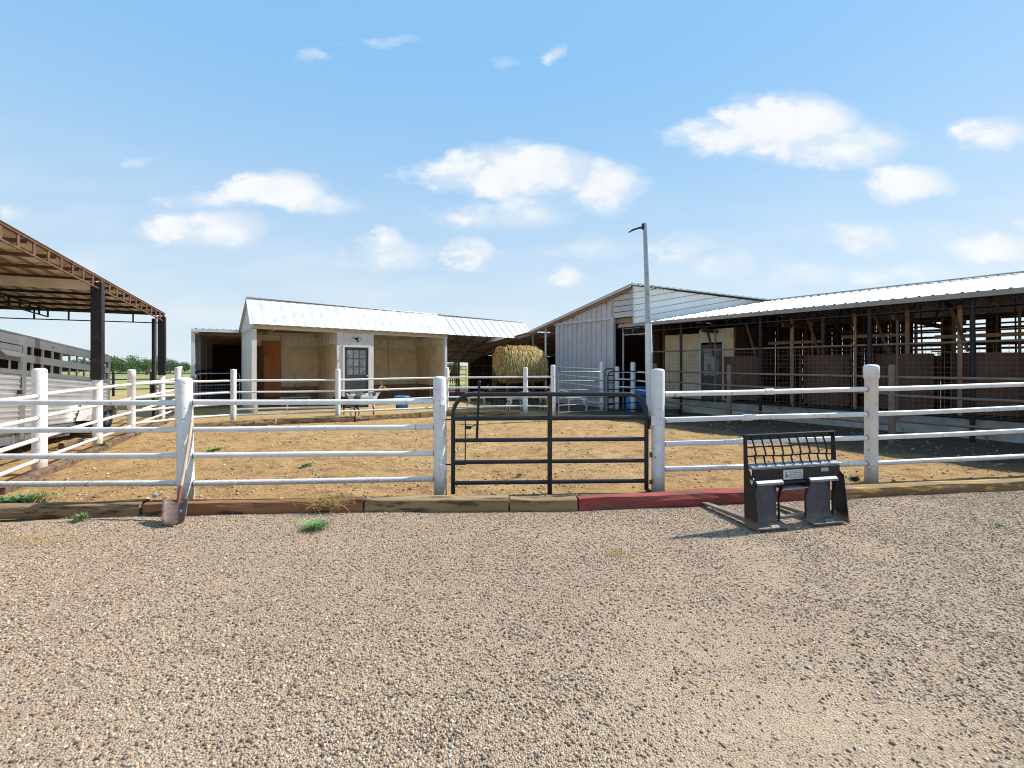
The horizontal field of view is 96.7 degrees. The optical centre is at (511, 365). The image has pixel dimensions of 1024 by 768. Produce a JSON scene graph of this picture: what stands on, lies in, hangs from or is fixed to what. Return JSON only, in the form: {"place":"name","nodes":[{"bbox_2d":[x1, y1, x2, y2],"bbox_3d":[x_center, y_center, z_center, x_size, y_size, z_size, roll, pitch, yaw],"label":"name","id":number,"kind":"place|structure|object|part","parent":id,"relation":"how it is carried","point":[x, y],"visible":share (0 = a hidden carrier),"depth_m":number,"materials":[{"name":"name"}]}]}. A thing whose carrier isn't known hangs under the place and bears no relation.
{"place":"outdoors","nodes":[
{"label":"outdoors","id":0,"kind":"place"},
{"bbox_2d":[58,440,84,448],"bbox_3d":[-8.802,1.592,9.103,0.143,0.156,0.401,0,0,4],"label":"wood block","id":1,"kind":"object","parent":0,"point":[63,445],"depth_m":8.97,"materials":[{"name":"brown wood"}]},
{"bbox_2d":[62,366,940,508],"bbox_3d":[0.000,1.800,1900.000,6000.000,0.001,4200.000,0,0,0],"label":"ground","id":2,"kind":"structure","parent":0,"point":[463,381],"depth_m":67.92,"materials":[{"name":"green plant"}]},
{"bbox_2d":[71,358,88,372],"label":"tree","id":3,"kind":"object","parent":2,"relation":"on","point":[81,361],"visible":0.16,"depth_m":87.99,"materials":[{"name":"green plant"}]},
{"bbox_2d":[105,356,128,371],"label":"tree","id":4,"kind":"object","parent":2,"relation":"on","point":[116,362],"visible":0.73,"depth_m":79.92,"materials":[{"name":"green plant"}]},
{"bbox_2d":[116,359,140,372],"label":"tree","id":5,"kind":"object","parent":2,"relation":"on","point":[124,368],"visible":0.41,"depth_m":94.66,"materials":[{"name":"green plant"}]},
{"bbox_2d":[127,355,157,374],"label":"tree","id":6,"kind":"object","parent":2,"relation":"on","point":[138,364],"visible":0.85,"depth_m":82.98,"materials":[{"name":"green plant"}]},
{"bbox_2d":[145,358,178,372],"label":"tree","id":7,"kind":"object","parent":2,"relation":"on","point":[173,364],"visible":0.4,"depth_m":92.04,"materials":[{"name":"green plant"}]},
{"bbox_2d":[180,361,190,371],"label":"tree","id":8,"kind":"object","parent":2,"relation":"on","point":[185,366],"visible":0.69,"depth_m":117.38,"materials":[{"name":"green plant"}]},
{"bbox_2d":[447,362,463,370],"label":"tree","id":9,"kind":"object","parent":2,"relation":"on","point":[450,365],"visible":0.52,"depth_m":149.24,"materials":[{"name":"green plant"}]},
{"bbox_2d":[0,490,1023,767],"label":"gravel lot","id":10,"kind":"structure","parent":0,"point":[790,724],"depth_m":2.60,"materials":[{"name":"beige gravel"}]},
{"bbox_2d":[58,512,90,521],"bbox_3d":[-4.597,1.607,4.831,0.308,0.065,0.198,0,0,18],"label":"weed","id":11,"kind":"object","parent":10,"relation":"on","point":[79,517],"visible":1,"depth_m":4.82,"materials":[{"name":"green plant"}]},
{"bbox_2d":[0,499,149,520],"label":"timber","id":12,"kind":"object","parent":10,"relation":"on","point":[99,509],"visible":0.96,"depth_m":4.96,"materials":[{"name":"brown wood"}]},
{"bbox_2d":[161,419,193,524],"bbox_3d":[-3.620,1.126,4.907,0.242,1.016,0.711,0,0,-29],"label":"shovel","id":13,"kind":"object","parent":10,"relation":"on","point":[171,514],"visible":1,"depth_m":4.84,"materials":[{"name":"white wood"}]},
{"bbox_2d":[295,518,338,533],"bbox_3d":[-1.954,1.604,4.577,0.467,0.073,0.414,0,0,0],"label":"weed","id":14,"kind":"object","parent":10,"relation":"on","point":[315,525],"visible":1,"depth_m":4.57,"materials":[{"name":"green plant"}]},
{"bbox_2d":[294,482,369,515],"bbox_3d":[-2.043,1.521,5.118,0.866,0.365,0.495,0,0,0],"label":"straw","id":15,"kind":"object","parent":10,"relation":"on","point":[324,503],"visible":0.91,"depth_m":5.12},
{"bbox_2d":[592,547,642,558],"bbox_3d":[0.918,1.624,3.934,0.452,0.086,0.219,0,0,12],"label":"straw","id":16,"kind":"object","parent":10,"relation":"on","point":[619,553],"visible":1,"depth_m":3.91,"materials":[{"name":"beige plant"}]},
{"bbox_2d":[702,430,849,531],"bbox_3d":[2.855,1.172,5.058,1.136,0.936,0.950,0,0,-13],"label":"fork attachment","id":17,"kind":"object","parent":10,"relation":"on","point":[765,480],"visible":1,"depth_m":4.71,"materials":[{"name":"black metal"}]},
{"bbox_2d":[993,521,1008,529],"bbox_3d":[4.993,1.621,4.622,0.173,0.038,0.209,0,0,-10],"label":"weed","id":18,"kind":"object","parent":10,"relation":"on","point":[998,524],"visible":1,"depth_m":4.65,"materials":[{"name":"green plant"}]},
{"bbox_2d":[0,387,1023,519],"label":"dirt yard","id":19,"kind":"structure","parent":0,"point":[211,468],"depth_m":8.25,"materials":[{"name":"brown soil"}]},
{"bbox_2d":[0,459,84,494],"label":"timber","id":20,"kind":"object","parent":19,"relation":"on","point":[41,473],"visible":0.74,"depth_m":6.64,"materials":[{"name":"brown wood"}]},
{"bbox_2d":[0,487,87,503],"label":"weed","id":21,"kind":"object","parent":19,"relation":"on","point":[28,498],"visible":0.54,"depth_m":5.30,"materials":[{"name":"green plant"}]},
{"bbox_2d":[0,329,117,445],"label":"stock trailer","id":22,"kind":"object","parent":19,"relation":"on","point":[22,356],"visible":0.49,"depth_m":9.11,"materials":[{"name":"metal"}]},
{"bbox_3d":[-11.445,0.597,11.384,2.100,1.679,0.151,0,0,-25],"label":"rear door","id":23,"kind":"part","parent":22,"relation":"part of","materials":[{"name":"metal"}]},
{"bbox_2d":[0,220,165,419],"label":"carport","id":24,"kind":"object","parent":19,"relation":"on","point":[36,275],"visible":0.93,"depth_m":8.85,"materials":[{"name":"metal"}]},
{"bbox_2d":[0,366,194,476],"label":"pipe fence","id":25,"kind":"object","parent":19,"relation":"on","point":[40,415],"visible":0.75,"depth_m":7.36,"materials":[{"name":"white metal"}]},
{"bbox_2d":[95,441,107,447],"bbox_3d":[-7.922,1.534,8.803,0.250,0.152,0.299,0,0,-17],"label":"weed","id":26,"kind":"object","parent":19,"relation":"on","point":[102,444],"visible":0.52,"depth_m":8.77,"materials":[{"name":"green plant"}]},
{"bbox_2d":[80,433,134,452],"bbox_3d":[-8.108,1.599,9.179,0.165,0.141,2.542,0,0,-25],"label":"timber","id":27,"kind":"object","parent":19,"relation":"on","point":[111,443],"visible":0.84,"depth_m":9.08,"materials":[{"name":"brown wood"}]},
{"bbox_2d":[135,422,164,435],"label":"timber","id":28,"kind":"object","parent":19,"relation":"on","point":[157,424],"visible":0.36,"depth_m":11.88,"materials":[{"name":"brown wood"}]},
{"bbox_2d":[110,371,190,395],"bbox_3d":[-19.733,1.025,24.401,4.583,1.470,0.316,0,0,-13],"label":"pasture fence","id":29,"kind":"object","parent":19,"relation":"on","point":[113,379],"visible":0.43,"depth_m":24.32,"materials":[{"name":"white metal"}]},
{"bbox_2d":[144,398,194,418],"bbox_3d":[-10.726,1.345,14.321,1.493,0.824,1.488,0,0,0],"label":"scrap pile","id":30,"kind":"object","parent":19,"relation":"on","point":[167,410],"visible":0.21,"depth_m":13.96,"materials":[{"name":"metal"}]},
{"bbox_2d":[202,446,229,452],"bbox_3d":[-5.705,1.598,8.688,0.456,0.045,0.541,0,0,10],"label":"weed","id":31,"kind":"object","parent":19,"relation":"on","point":[215,448],"visible":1,"depth_m":8.69,"materials":[{"name":"green plant"}]},
{"bbox_2d":[190,328,241,407],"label":"aisle building","id":32,"kind":"structure","parent":19,"relation":"on","point":[216,350],"depth_m":23.18,"materials":[{"name":"white paint"}]},
{"bbox_2d":[196,373,239,399],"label":"gate","id":33,"kind":"structure","parent":32,"relation":"attached to","point":[213,385],"depth_m":17.57,"materials":[{"name":"metal"}]},
{"bbox_2d":[0,376,446,498],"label":"pipe fence","id":34,"kind":"object","parent":19,"relation":"on","point":[183,402],"visible":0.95,"depth_m":5.41,"materials":[{"name":"white metal"}]},
{"bbox_2d":[194,418,274,426],"bbox_3d":[-7.441,1.568,12.109,2.014,0.203,0.230,0,0,-31],"label":"timber","id":35,"kind":"object","parent":19,"relation":"on","point":[262,422],"visible":0.73,"depth_m":12.11,"materials":[{"name":"brown wood"}]},
{"bbox_2d":[142,496,366,515],"bbox_3d":[-2.890,1.592,5.186,2.394,0.156,0.212,0,0,-3],"label":"timber","id":36,"kind":"object","parent":19,"relation":"on","point":[224,506],"visible":0.82,"depth_m":5.11,"materials":[{"name":"brown wood"}]},
{"bbox_2d":[279,396,310,406],"bbox_3d":[-8.442,1.430,17.710,1.100,0.420,0.320,0,0,-36],"label":"bench","id":37,"kind":"object","parent":19,"relation":"on","point":[307,397],"visible":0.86,"depth_m":17.64,"materials":[{"name":"metal"}]},
{"bbox_2d":[293,384,308,405],"bbox_3d":[-8.498,1.183,18.349,0.504,0.890,0.459,0,0,-36],"label":"metal chair","id":38,"kind":"object","parent":19,"relation":"on","point":[307,394],"visible":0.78,"depth_m":18.30,"materials":[{"name":"metal"}]},
{"bbox_2d":[276,416,353,424],"bbox_3d":[-5.565,1.568,12.954,2.023,0.205,0.219,0,0,-17],"label":"timber","id":39,"kind":"object","parent":19,"relation":"on","point":[307,420],"visible":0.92,"depth_m":12.86,"materials":[{"name":"brown wood"}]},
{"bbox_2d":[136,365,554,424],"bbox_3d":[-4.082,0.870,13.520,11.143,1.780,1.715,0,0,-21],"label":"pipe fence","id":40,"kind":"object","parent":19,"relation":"on","point":[233,392],"visible":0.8,"depth_m":13.49,"materials":[{"name":"white metal"}]},
{"bbox_2d":[333,396,359,415],"bbox_3d":[-5.331,1.236,14.632,1.069,0.756,0.252,0,0,20],"label":"goat","id":41,"kind":"object","parent":19,"relation":"on","point":[345,397],"visible":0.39,"depth_m":14.57},
{"bbox_2d":[346,382,387,415],"bbox_3d":[-4.569,1.055,14.390,1.265,1.110,0.297,0,0,-18],"label":"goat","id":42,"kind":"object","parent":19,"relation":"on","point":[373,395],"visible":0.73,"depth_m":14.28},
{"bbox_2d":[239,296,534,412],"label":"stall shed","id":43,"kind":"structure","parent":19,"relation":"on","point":[320,341],"depth_m":18.94,"materials":[{"name":"white paint"}]},
{"bbox_2d":[258,346,263,398],"bbox_3d":[-10.002,0.290,18.122,0.200,2.100,0.180,0,0,-36],"label":"board","id":44,"kind":"object","parent":43,"relation":"attached to","point":[260,367],"visible":1,"depth_m":18.11,"materials":[{"name":"brown wood"}]},
{"bbox_2d":[262,341,280,396],"bbox_3d":[-9.730,0.140,18.394,0.660,2.240,0.160,0,0,-36],"label":"board","id":45,"kind":"object","parent":43,"relation":"attached to","point":[271,359],"visible":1,"depth_m":18.39,"materials":[{"name":"brown wood"}]},
{"bbox_2d":[345,347,367,406],"bbox_3d":[-5.985,0.455,17.544,0.910,2.290,0.147,0,0,-36],"label":"door","id":46,"kind":"structure","parent":43,"relation":"in","point":[356,359],"depth_m":17.56,"materials":[{"name":"grey paint"}]},
{"bbox_2d":[354,411,432,421],"bbox_3d":[-3.468,1.564,13.984,2.633,0.213,0.223,0,0,-32],"label":"timber","id":47,"kind":"object","parent":19,"relation":"on","point":[426,414],"visible":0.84,"depth_m":13.80,"materials":[{"name":"brown wood"}]},
{"bbox_2d":[394,395,409,407],"bbox_3d":[-4.112,1.390,17.000,0.572,0.500,0.572,0,0,0],"label":"tub","id":48,"kind":"object","parent":19,"relation":"on","point":[402,406],"visible":0.49,"depth_m":16.80,"materials":[{"name":"blue plastic"}]},
{"bbox_2d":[364,495,507,511],"bbox_3d":[-0.856,1.591,5.247,1.631,0.158,0.205,0,0,0],"label":"timber","id":49,"kind":"object","parent":19,"relation":"on","point":[456,503],"visible":1,"depth_m":5.16,"materials":[{"name":"beige wood"}]},
{"bbox_2d":[464,391,489,408],"bbox_3d":[-1.208,1.267,16.920,1.118,0.691,0.265,0,0,-10],"label":"goat","id":50,"kind":"object","parent":19,"relation":"on","point":[469,400],"visible":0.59,"depth_m":16.81},
{"bbox_2d":[446,410,519,415],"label":"timber","id":51,"kind":"object","parent":19,"relation":"on","point":[486,413],"visible":0.79,"depth_m":14.73,"materials":[{"name":"brown wood"}]},
{"bbox_2d":[483,384,506,404],"bbox_3d":[-0.670,1.193,18.563,1.071,0.842,0.252,0,0,-20],"label":"goat","id":52,"kind":"object","parent":19,"relation":"on","point":[488,389],"visible":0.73,"depth_m":18.45},
{"bbox_2d":[470,355,555,391],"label":"board wall","id":53,"kind":"structure","parent":19,"relation":"on","point":[481,366],"depth_m":28.57,"materials":[{"name":"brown wood"}]},
{"bbox_2d":[506,390,529,409],"bbox_3d":[0.224,1.194,16.661,1.104,0.839,0.260,0,0,-35],"label":"goat","id":54,"kind":"object","parent":19,"relation":"on","point":[509,400],"visible":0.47,"depth_m":16.48},
{"bbox_2d":[494,378,546,409],"bbox_3d":[0.318,1.058,17.400,1.700,1.166,1.060,0,0,-28],"label":"hay feeder","id":55,"kind":"object","parent":19,"relation":"on","point":[530,379],"visible":0.58,"depth_m":17.32,"materials":[{"name":"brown metal"}]},
{"bbox_2d":[492,345,548,383],"bbox_3d":[0.353,-0.011,17.404,2.112,1.557,1.428,0,0,-26],"label":"hay bale","id":56,"kind":"object","parent":55,"relation":"on","point":[509,360],"visible":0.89,"depth_m":16.93},
{"bbox_2d":[510,495,577,511],"bbox_3d":[0.361,1.595,5.267,0.769,0.149,0.207,0,0,0],"label":"timber","id":57,"kind":"object","parent":19,"relation":"on","point":[560,503],"visible":0.97,"depth_m":5.18,"materials":[{"name":"beige wood"}]},
{"bbox_2d":[539,384,555,409],"bbox_3d":[1.256,1.052,15.894,0.278,1.119,1.187,0,0,-20],"label":"goat","id":58,"kind":"object","parent":19,"relation":"on","point":[543,399],"visible":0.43,"depth_m":16.20},
{"bbox_2d":[559,385,587,410],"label":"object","id":59,"kind":"object","parent":19,"relation":"on","point":[584,400],"visible":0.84,"depth_m":16.10,"materials":[{"name":"grey metal"}]},
{"bbox_2d":[555,362,603,409],"bbox_3d":[2.545,0.810,17.530,0.150,1.900,2.946,0,0,-28],"label":"pipe fence","id":60,"kind":"object","parent":19,"relation":"on","point":[601,383],"visible":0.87,"depth_m":16.30,"materials":[{"name":"white metal"}]},
{"bbox_2d":[558,371,606,413],"bbox_3d":[2.357,0.875,15.050,1.874,1.370,0.040,0,0,-22],"label":"livestock panel","id":61,"kind":"object","parent":19,"relation":"on","point":[580,390],"visible":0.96,"depth_m":15.01,"materials":[{"name":"silver metal"}]},
{"bbox_2d":[604,368,614,407],"bbox_3d":[3.594,0.820,16.750,0.554,1.439,0.040,0,0,-36],"label":"livestock panel","id":62,"kind":"object","parent":19,"relation":"on","point":[609,382],"visible":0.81,"depth_m":16.76,"materials":[{"name":"black paint"}]},
{"bbox_2d":[607,371,645,411],"bbox_3d":[4.019,0.875,15.660,1.645,1.370,0.040,0,0,-17],"label":"livestock panel","id":63,"kind":"object","parent":19,"relation":"on","point":[608,389],"visible":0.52,"depth_m":15.53,"materials":[{"name":"black paint"}]},
{"bbox_2d":[615,362,645,411],"bbox_3d":[4.293,0.820,15.851,0.459,1.880,1.905,0,0,-22],"label":"pipe fence","id":64,"kind":"object","parent":19,"relation":"on","point":[632,377],"visible":0.73,"depth_m":16.22,"materials":[{"name":"white metal"}]},
{"bbox_2d":[626,397,636,410],"bbox_3d":[4.290,1.383,16.400,0.389,0.515,0.389,0,0,0],"label":"barrel","id":65,"kind":"object","parent":19,"relation":"on","point":[628,406],"visible":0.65,"depth_m":16.26,"materials":[{"name":"blue plastic"}]},
{"bbox_2d":[628,223,652,415],"bbox_3d":[4.160,-1.408,14.600,0.860,6.306,0.269,0,0,0],"label":"light pole","id":66,"kind":"object","parent":19,"relation":"on","point":[648,348],"visible":0.85,"depth_m":14.53,"materials":[{"name":"grey metal"}]},
{"bbox_2d":[635,386,645,408],"bbox_3d":[4.825,1.212,16.900,0.594,0.855,0.594,0,0,0],"label":"barrel","id":67,"kind":"object","parent":19,"relation":"on","point":[639,405],"visible":0.38,"depth_m":16.65,"materials":[{"name":"blue plastic"}]},
{"bbox_2d":[665,407,680,414],"bbox_3d":[5.294,1.530,15.300,0.759,0.220,0.759,0,0,0],"label":"water tub","id":68,"kind":"object","parent":19,"relation":"on","point":[672,410],"visible":0.7,"depth_m":15.01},
{"bbox_2d":[576,488,804,510],"bbox_3d":[2.279,1.586,5.496,3.090,0.168,0.215,0,0,-9],"label":"timber","id":69,"kind":"object","parent":19,"relation":"on","point":[695,497],"visible":0.71,"depth_m":5.35,"materials":[{"name":"red wood"}]},
{"bbox_2d":[618,271,1023,444],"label":"stall barn","id":70,"kind":"structure","parent":19,"relation":"on","point":[763,337],"depth_m":12.97,"materials":[{"name":"brown metal"}]},
{"bbox_2d":[701,344,721,401],"bbox_3d":[6.790,0.440,15.459,0.040,2.300,0.770,0,0,-36],"label":"office door","id":71,"kind":"structure","parent":70,"relation":"in","point":[718,346],"depth_m":15.54,"materials":[{"name":"grey paint"}]},
{"bbox_2d":[649,364,1023,491],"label":"pipe fence","id":72,"kind":"object","parent":19,"relation":"on","point":[871,414],"visible":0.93,"depth_m":6.25,"materials":[{"name":"white metal"}]},
{"bbox_2d":[446,380,650,493],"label":"pipe gate","id":73,"kind":"structure","parent":72,"relation":"attached to","point":[549,440],"depth_m":5.74,"materials":[{"name":"black metal"}]},
{"bbox_2d":[653,364,1023,443],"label":"pen fence","id":74,"kind":"object","parent":19,"relation":"on","point":[892,396],"visible":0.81,"depth_m":9.39,"materials":[{"name":"white metal"}]},
{"bbox_2d":[847,474,864,482],"bbox_3d":[4.739,1.557,6.309,0.224,0.086,0.318,0,0,10],"label":"weed","id":75,"kind":"object","parent":19,"relation":"on","point":[854,479],"visible":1,"depth_m":6.26,"materials":[{"name":"green plant"}]},
{"bbox_2d":[830,478,1023,498],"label":"timber","id":76,"kind":"object","parent":19,"relation":"on","point":[925,488],"visible":0.86,"depth_m":5.89,"materials":[{"name":"beige wood"}]},
{"bbox_2d":[0,0,1023,365],"label":"sky","id":77,"kind":"structure","parent":0,"point":[488,159],"materials":[{"name":"blue"}]},
{"bbox_2d":[455,282,772,408],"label":"gabled barn","id":78,"kind":"structure","parent":0,"point":[588,335],"depth_m":18.06,"materials":[{"name":"white metal"}]},
{"bbox_2d":[449,366,465,390],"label":"field gate","id":79,"kind":"structure","parent":78,"relation":"attached to","point":[454,380],"depth_m":27.16,"materials":[{"name":"metal"}]},
{"label":"green pasture","id":80,"kind":"structure","parent":0,"visible":0},
{"bbox_2d":[450,362,454,383],"bbox_3d":[-5.055,0.648,39.779,0.569,1.868,2.428,0,0,-15],"label":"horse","id":81,"kind":"object","parent":80,"relation":"on","point":[452,370],"visible":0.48,"depth_m":39.34}
]}

